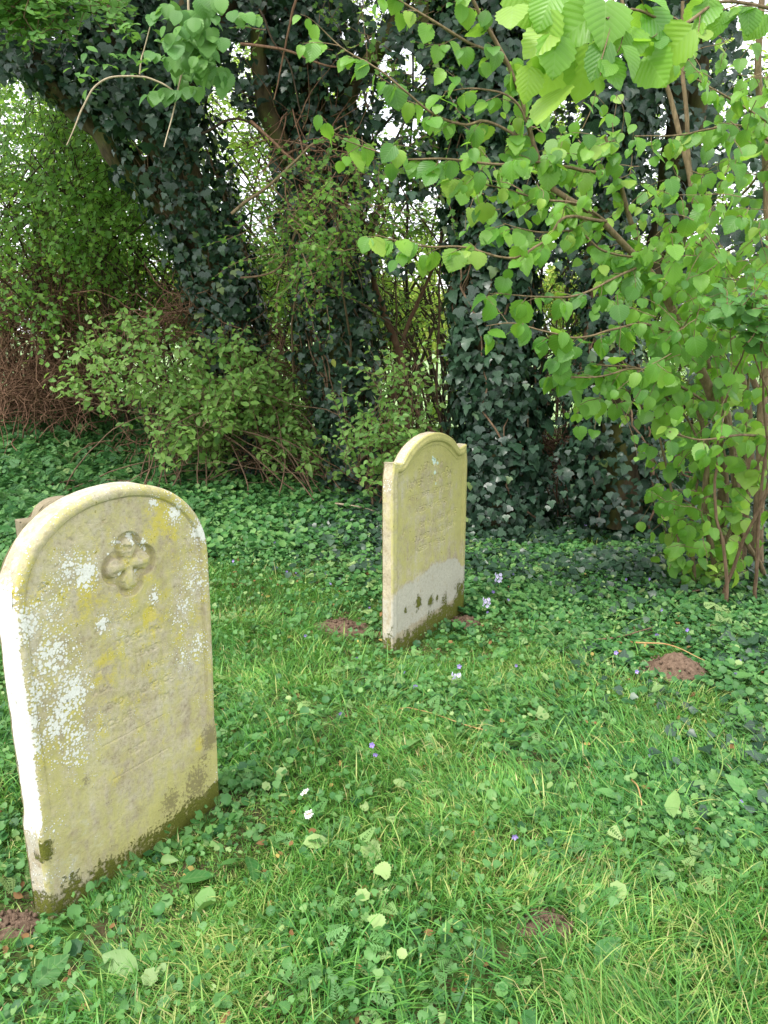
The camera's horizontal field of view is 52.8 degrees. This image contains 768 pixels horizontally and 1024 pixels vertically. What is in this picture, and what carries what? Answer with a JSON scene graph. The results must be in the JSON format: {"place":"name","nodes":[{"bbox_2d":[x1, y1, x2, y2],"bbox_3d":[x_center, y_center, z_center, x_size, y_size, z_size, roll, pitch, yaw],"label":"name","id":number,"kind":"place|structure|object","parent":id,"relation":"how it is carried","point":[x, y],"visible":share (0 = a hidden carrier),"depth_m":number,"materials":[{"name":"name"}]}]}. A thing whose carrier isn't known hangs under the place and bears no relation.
{"place":"outdoors","nodes":[
{"label":"outdoors","id":0,"kind":"place"},
{"bbox_2d":[2,334,758,427],"bbox_3d":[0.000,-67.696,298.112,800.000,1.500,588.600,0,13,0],"label":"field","id":1,"kind":"structure","parent":0,"point":[425,362],"depth_m":36.60,"materials":[{"name":"green plant"}]},
{"bbox_2d":[0,52,187,384],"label":"hedgerow tree","id":2,"kind":"object","parent":1,"relation":"on","point":[20,157],"visible":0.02,"depth_m":11.34,"materials":[{"name":"green plant"}]},
{"bbox_2d":[129,92,416,423],"bbox_3d":[-2.173,-3.969,12.097,5.301,5.495,4.491,9,16,34],"label":"hedgerow tree","id":3,"kind":"object","parent":1,"relation":"on","point":[242,165],"visible":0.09,"depth_m":11.07,"materials":[{"name":"green plant"}]},
{"bbox_2d":[0,0,767,421],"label":"hedgerow tree","id":4,"kind":"object","parent":1,"relation":"on","point":[262,156],"visible":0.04,"depth_m":11.29,"materials":[{"name":"green plant"}]},
{"bbox_2d":[267,181,546,424],"bbox_3d":[0.472,-2.995,12.152,4.754,4.357,4.063,-12,18,-42],"label":"hedgerow tree","id":5,"kind":"object","parent":1,"relation":"on","point":[422,332],"visible":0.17,"depth_m":11.69,"materials":[{"name":"green plant"}]},
{"bbox_2d":[369,274,450,364],"bbox_3d":[0.589,-8.214,33.097,5.150,4.645,5.626,10,17,38],"label":"tree","id":6,"kind":"object","parent":1,"relation":"on","point":[426,328],"visible":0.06,"depth_m":32.29,"materials":[{"name":"green plant"}]},
{"bbox_2d":[533,266,633,336],"bbox_3d":[9.763,-9.436,36.842,6.861,5.347,5.221,0,13,0],"label":"tree","id":7,"kind":"object","parent":1,"relation":"on","point":[553,292],"visible":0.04,"depth_m":35.88,"materials":[{"name":"green plant"}]},
{"bbox_2d":[521,146,762,421],"bbox_3d":[4.009,-3.480,11.904,5.823,5.297,4.349,0,13,0],"label":"hedgerow tree","id":8,"kind":"object","parent":1,"relation":"on","point":[549,266],"visible":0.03,"depth_m":11.70,"materials":[{"name":"green plant"}]},
{"bbox_2d":[0,398,767,1023],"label":"ground","id":9,"kind":"structure","parent":0,"point":[64,926],"depth_m":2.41,"materials":[{"name":"green plant"}]},
{"bbox_2d":[0,901,39,946],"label":"soil patch","id":10,"kind":"object","parent":9,"relation":"on","point":[17,919],"visible":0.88,"depth_m":2.09,"materials":[{"name":"brown soil"}]},
{"bbox_2d":[15,496,63,535],"bbox_3d":[-1.889,0.277,4.566,0.474,0.746,0.103,-12,18,-42],"label":"headstone","id":11,"kind":"object","parent":9,"relation":"on","point":[20,524],"visible":0.11,"depth_m":4.40,"materials":[{"name":"stone"}]},
{"bbox_2d":[0,205,207,454],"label":"dead bramble","id":12,"kind":"object","parent":9,"relation":"on","point":[34,380],"visible":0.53,"depth_m":8.21,"materials":[{"name":"brown plant"}]},
{"bbox_2d":[0,482,218,919],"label":"headstone","id":13,"kind":"object","parent":9,"relation":"on","point":[105,632],"visible":0.96,"depth_m":2.19,"materials":[{"name":"stone"}]},
{"bbox_2d":[0,407,240,557],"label":"bank weeds","id":14,"kind":"object","parent":9,"relation":"on","point":[55,476],"visible":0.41,"depth_m":7.46,"materials":[{"name":"green plant"}]},
{"bbox_2d":[0,0,289,477],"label":"ivy tree","id":15,"kind":"object","parent":9,"relation":"on","point":[169,183],"visible":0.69,"depth_m":6.47,"materials":[{"name":"green plant"}]},
{"bbox_2d":[0,0,139,61],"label":"elder bush","id":16,"kind":"object","parent":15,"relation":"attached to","point":[30,16],"visible":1,"depth_m":4.73,"materials":[{"name":"green plant"}]},
{"bbox_2d":[63,0,262,146],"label":"branch","id":17,"kind":"object","parent":15,"relation":"hanging from","point":[192,44],"visible":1,"depth_m":4.40,"materials":[{"name":"green plant"}]},
{"bbox_2d":[0,36,312,431],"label":"hawthorn","id":18,"kind":"object","parent":9,"relation":"on","point":[97,205],"visible":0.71,"depth_m":7.53,"materials":[{"name":"green plant"}]},
{"bbox_2d":[0,386,381,556],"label":"bank cover","id":19,"kind":"object","parent":9,"relation":"on","point":[260,514],"visible":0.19,"depth_m":6.83,"materials":[{"name":"green plant"}]},
{"bbox_2d":[39,298,381,502],"bbox_3d":[-1.399,-1.014,7.243,4.552,1.877,1.610,0,13,0],"label":"privet shrub","id":20,"kind":"object","parent":9,"relation":"on","point":[212,413],"visible":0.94,"depth_m":7.08,"materials":[{"name":"green plant"}]},
{"bbox_2d":[60,260,396,483],"bbox_3d":[-1.466,-1.277,7.859,3.509,2.967,2.097,0,13,0],"label":"dead bramble","id":21,"kind":"object","parent":9,"relation":"on","point":[179,313],"visible":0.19,"depth_m":7.47,"materials":[{"name":"plant"}]},
{"bbox_2d":[103,111,452,450],"bbox_3d":[-1.112,-2.355,8.473,4.008,3.709,2.014,0,13,0],"label":"hawthorn","id":22,"kind":"object","parent":9,"relation":"on","point":[281,313],"visible":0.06,"depth_m":8.26,"materials":[{"name":"green plant"}]},
{"bbox_2d":[300,788,311,803],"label":"daisy","id":23,"kind":"object","parent":9,"relation":"on","point":[304,792],"visible":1,"depth_m":2.58,"materials":[{"name":"white plant"}]},
{"bbox_2d":[304,809,314,822],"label":"daisy","id":24,"kind":"object","parent":9,"relation":"on","point":[308,815],"visible":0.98,"depth_m":2.46,"materials":[{"name":"white plant"}]},
{"bbox_2d":[201,0,425,495],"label":"ivy tree","id":25,"kind":"object","parent":9,"relation":"on","point":[292,114],"visible":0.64,"depth_m":6.50,"materials":[{"name":"green plant"}]},
{"bbox_2d":[303,833,329,848],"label":"loose leaf","id":26,"kind":"object","parent":9,"relation":"on","point":[313,836],"visible":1,"depth_m":2.38,"materials":[{"name":"green plant"}]},
{"bbox_2d":[314,617,368,638],"bbox_3d":[-0.293,0.623,4.203,0.501,0.066,0.327,0,13,0],"label":"soil patch","id":27,"kind":"object","parent":9,"relation":"on","point":[334,624],"visible":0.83,"depth_m":4.17,"materials":[{"name":"brown soil"}]},
{"bbox_2d":[247,187,452,491],"bbox_3d":[-0.165,-1.698,7.138,1.995,3.073,2.145,0,13,0],"label":"dead bramble","id":28,"kind":"object","parent":9,"relation":"on","point":[386,334],"visible":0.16,"depth_m":6.95,"materials":[{"name":"brown plant"}]},
{"bbox_2d":[329,502,372,510],"bbox_3d":[-0.280,-0.037,6.541,0.440,0.049,0.072,6,14,24],"label":"fallen stick","id":29,"kind":"object","parent":9,"relation":"on","point":[351,505],"visible":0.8,"depth_m":6.55,"materials":[{"name":"brown wood"}]},
{"bbox_2d":[201,0,521,469],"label":"hawthorn","id":30,"kind":"object","parent":9,"relation":"on","point":[317,250],"visible":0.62,"depth_m":5.75,"materials":[{"name":"green plant"}]},
{"bbox_2d":[358,838,381,862],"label":"loose leaf","id":31,"kind":"object","parent":9,"relation":"on","point":[375,843],"visible":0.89,"depth_m":2.34,"materials":[{"name":"green plant"}]},
{"bbox_2d":[369,742,374,758],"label":"violet flower","id":32,"kind":"object","parent":9,"relation":"on","point":[372,745],"visible":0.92,"depth_m":2.86,"materials":[{"name":"purple plant"}]},
{"bbox_2d":[367,913,385,931],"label":"loose leaf","id":33,"kind":"object","parent":9,"relation":"on","point":[379,920],"visible":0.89,"depth_m":2.00,"materials":[{"name":"plant"}]},
{"bbox_2d":[304,339,450,504],"bbox_3d":[-0.058,-0.699,6.524,1.257,1.492,1.535,0,13,0],"label":"privet shrub","id":34,"kind":"object","parent":9,"relation":"on","point":[385,441],"visible":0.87,"depth_m":6.24,"materials":[{"name":"green plant"}]},
{"bbox_2d":[373,861,390,879],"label":"loose leaf","id":35,"kind":"object","parent":9,"relation":"on","point":[384,870],"visible":1,"depth_m":2.20,"materials":[{"name":"plant"}]},
{"bbox_2d":[0,412,767,1023],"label":"ground ivy cover","id":36,"kind":"object","parent":9,"relation":"on","point":[722,674],"visible":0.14,"depth_m":3.35,"materials":[{"name":"green plant"}]},
{"bbox_2d":[581,626,654,640],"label":"fallen twig","id":37,"kind":"object","parent":36,"relation":"on","point":[623,636],"visible":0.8,"depth_m":3.98,"materials":[{"name":"brown wood"}]},
{"bbox_2d":[0,535,767,1023],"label":"weed leaves","id":38,"kind":"object","parent":9,"relation":"on","point":[316,973],"visible":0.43,"depth_m":2.48,"materials":[{"name":"green plant"}]},
{"bbox_2d":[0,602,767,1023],"bbox_3d":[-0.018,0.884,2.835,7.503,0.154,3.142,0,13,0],"label":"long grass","id":39,"kind":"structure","parent":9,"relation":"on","point":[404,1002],"depth_m":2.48,"materials":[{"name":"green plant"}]},
{"bbox_2d":[0,534,767,1023],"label":"feathery weeds","id":40,"kind":"object","parent":9,"relation":"on","point":[386,906],"visible":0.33,"depth_m":2.56,"materials":[{"name":"green plant"}]},
{"bbox_2d":[0,537,767,1023],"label":"clover leaves","id":41,"kind":"object","parent":9,"relation":"on","point":[266,941],"visible":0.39,"depth_m":2.54,"materials":[{"name":"green plant"}]},
{"bbox_2d":[0,560,767,920],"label":"ground ivy patches","id":42,"kind":"object","parent":9,"relation":"on","point":[360,690],"visible":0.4,"depth_m":3.19,"materials":[{"name":"green plant"}]},
{"bbox_2d":[0,0,767,439],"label":"hawthorn","id":43,"kind":"object","parent":9,"relation":"on","point":[366,6],"visible":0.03,"depth_m":8.12,"materials":[{"name":"green plant"}]},
{"bbox_2d":[0,517,767,1023],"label":"fallen leaves","id":44,"kind":"object","parent":9,"relation":"on","point":[18,895],"depth_m":2.37,"materials":[{"name":"green plant"}]},
{"bbox_2d":[19,507,767,1023],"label":"broad weed leaves","id":45,"kind":"object","parent":9,"relation":"on","point":[207,893],"visible":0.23,"depth_m":2.26,"materials":[{"name":"green plant"}]},
{"bbox_2d":[393,778,405,786],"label":"loose leaf","id":46,"kind":"object","parent":9,"relation":"on","point":[396,781],"visible":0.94,"depth_m":2.68,"materials":[{"name":"plant"}]},
{"bbox_2d":[367,196,441,431],"bbox_3d":[0.224,-1.470,7.166,1.099,2.833,0.315,2,13,10],"label":"thorn tree","id":47,"kind":"object","parent":9,"relation":"on","point":[395,342],"visible":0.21,"depth_m":7.17,"materials":[{"name":"brown wood"}]},
{"bbox_2d":[360,189,453,457],"bbox_3d":[0.085,-1.811,7.918,1.656,2.871,2.012,0,13,0],"label":"hawthorn","id":48,"kind":"object","parent":9,"relation":"on","point":[392,317],"visible":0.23,"depth_m":7.78,"materials":[{"name":"green plant"}]},
{"bbox_2d":[382,432,466,655],"bbox_3d":[0.229,0.168,4.080,0.071,1.177,0.788,8,15,32],"label":"headstone","id":49,"kind":"object","parent":9,"relation":"on","point":[424,484],"visible":0.89,"depth_m":3.98,"materials":[{"name":"stone"}]},
{"bbox_2d":[395,707,482,729],"bbox_3d":[0.219,0.824,3.088,0.396,0.032,0.035,5,14,21],"label":"straw stem","id":50,"kind":"object","parent":9,"relation":"on","point":[445,717],"visible":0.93,"depth_m":3.07,"materials":[{"name":"plant"}]},
{"bbox_2d":[448,672,461,685],"bbox_3d":[0.321,0.747,3.425,0.078,0.086,0.062,0,13,0],"label":"lilac flower spike","id":51,"kind":"object","parent":9,"relation":"on","point":[458,676],"visible":0.67,"depth_m":3.42,"materials":[{"name":"white plant"}]},
{"bbox_2d":[451,613,493,628],"bbox_3d":[0.401,0.609,4.294,0.339,0.055,0.285,-5,14,-19],"label":"soil patch","id":52,"kind":"object","parent":9,"relation":"on","point":[464,618],"visible":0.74,"depth_m":4.29,"materials":[{"name":"brown soil"}]},
{"bbox_2d":[480,597,491,611],"bbox_3d":[0.582,0.536,4.387,0.078,0.116,0.062,0,13,0],"label":"lilac flower spike","id":53,"kind":"object","parent":9,"relation":"on","point":[484,605],"visible":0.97,"depth_m":4.38,"materials":[{"name":"purple plant"}]},
{"bbox_2d":[491,572,502,592],"bbox_3d":[0.684,0.439,4.625,0.078,0.166,0.062,0,13,0],"label":"lilac flower spike","id":54,"kind":"object","parent":9,"relation":"on","point":[498,577],"visible":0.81,"depth_m":4.62,"materials":[{"name":"purple plant"}]},
{"bbox_2d":[368,0,632,543],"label":"ivy tree","id":55,"kind":"object","parent":9,"relation":"on","point":[498,432],"visible":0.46,"depth_m":5.76,"materials":[{"name":"green plant"}]},
{"bbox_2d":[272,457,767,848],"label":"ivy ground cover","id":56,"kind":"object","parent":9,"relation":"on","point":[611,559],"visible":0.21,"depth_m":5.03,"materials":[{"name":"green plant"}]},
{"bbox_2d":[292,0,767,593],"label":"hazel","id":57,"kind":"object","parent":9,"relation":"on","point":[572,48],"visible":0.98,"depth_m":3.66,"materials":[{"name":"green plant"}]},
{"bbox_2d":[503,902,579,945],"bbox_3d":[0.418,1.085,2.066,0.218,0.067,0.180,0,13,0],"label":"molehill","id":58,"kind":"object","parent":9,"relation":"on","point":[544,917],"visible":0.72,"depth_m":2.03,"materials":[{"name":"soil"}]},
{"bbox_2d":[535,705,548,719],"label":"loose leaf","id":59,"kind":"object","parent":9,"relation":"on","point":[545,716],"visible":0.95,"depth_m":3.14,"materials":[{"name":"green plant"}]},
{"bbox_2d":[610,880,626,898],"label":"loose leaf","id":60,"kind":"object","parent":9,"relation":"on","point":[618,884],"visible":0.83,"depth_m":2.13,"materials":[{"name":"plant"}]},
{"bbox_2d":[532,387,709,516],"bbox_3d":[1.708,-0.602,6.652,2.245,1.460,2.095,-5,14,-22],"label":"dead bramble","id":61,"kind":"object","parent":9,"relation":"on","point":[547,442],"visible":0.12,"depth_m":6.46,"materials":[{"name":"brown plant"}]},
{"bbox_2d":[631,779,643,815],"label":"straw stem","id":62,"kind":"object","parent":9,"relation":"on","point":[634,782],"visible":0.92,"depth_m":2.57,"materials":[{"name":"beige plant"}]},
{"bbox_2d":[527,0,767,546],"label":"ivy tree","id":63,"kind":"object","parent":9,"relation":"on","point":[621,478],"visible":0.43,"depth_m":5.71,"materials":[{"name":"green plant"}]},
{"bbox_2d":[530,87,766,465],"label":"hawthorn","id":64,"kind":"object","parent":9,"relation":"on","point":[562,321],"visible":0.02,"depth_m":7.48,"materials":[{"name":"green plant"}]},
{"bbox_2d":[639,652,714,684],"bbox_3d":[1.370,0.717,3.636,0.388,0.121,0.313,0,13,0],"label":"molehill","id":65,"kind":"object","parent":9,"relation":"on","point":[673,663],"visible":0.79,"depth_m":3.58,"materials":[{"name":"soil"}]},
{"bbox_2d":[635,642,703,659],"bbox_3d":[1.372,0.660,3.715,0.315,0.049,0.047,5,14,20],"label":"straw stem","id":66,"kind":"object","parent":65,"relation":"on","point":[665,644],"visible":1,"depth_m":3.74,"materials":[{"name":"beige plant"}]},
{"bbox_2d":[697,718,738,796],"bbox_3d":[1.189,0.867,2.723,0.130,0.136,0.312,3,13,12],"label":"twig","id":67,"kind":"object","parent":9,"relation":"on","point":[721,755],"visible":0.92,"depth_m":2.73,"materials":[{"name":"brown wood"}]},
{"bbox_2d":[703,270,767,604],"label":"shrub","id":68,"kind":"object","parent":9,"relation":"on","point":[754,318],"visible":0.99,"depth_m":3.58,"materials":[{"name":"green plant"}]},
{"bbox_2d":[0,0,767,333],"label":"sky","id":69,"kind":"structure","parent":0,"point":[389,127],"materials":[{"name":"white"}]}
]}

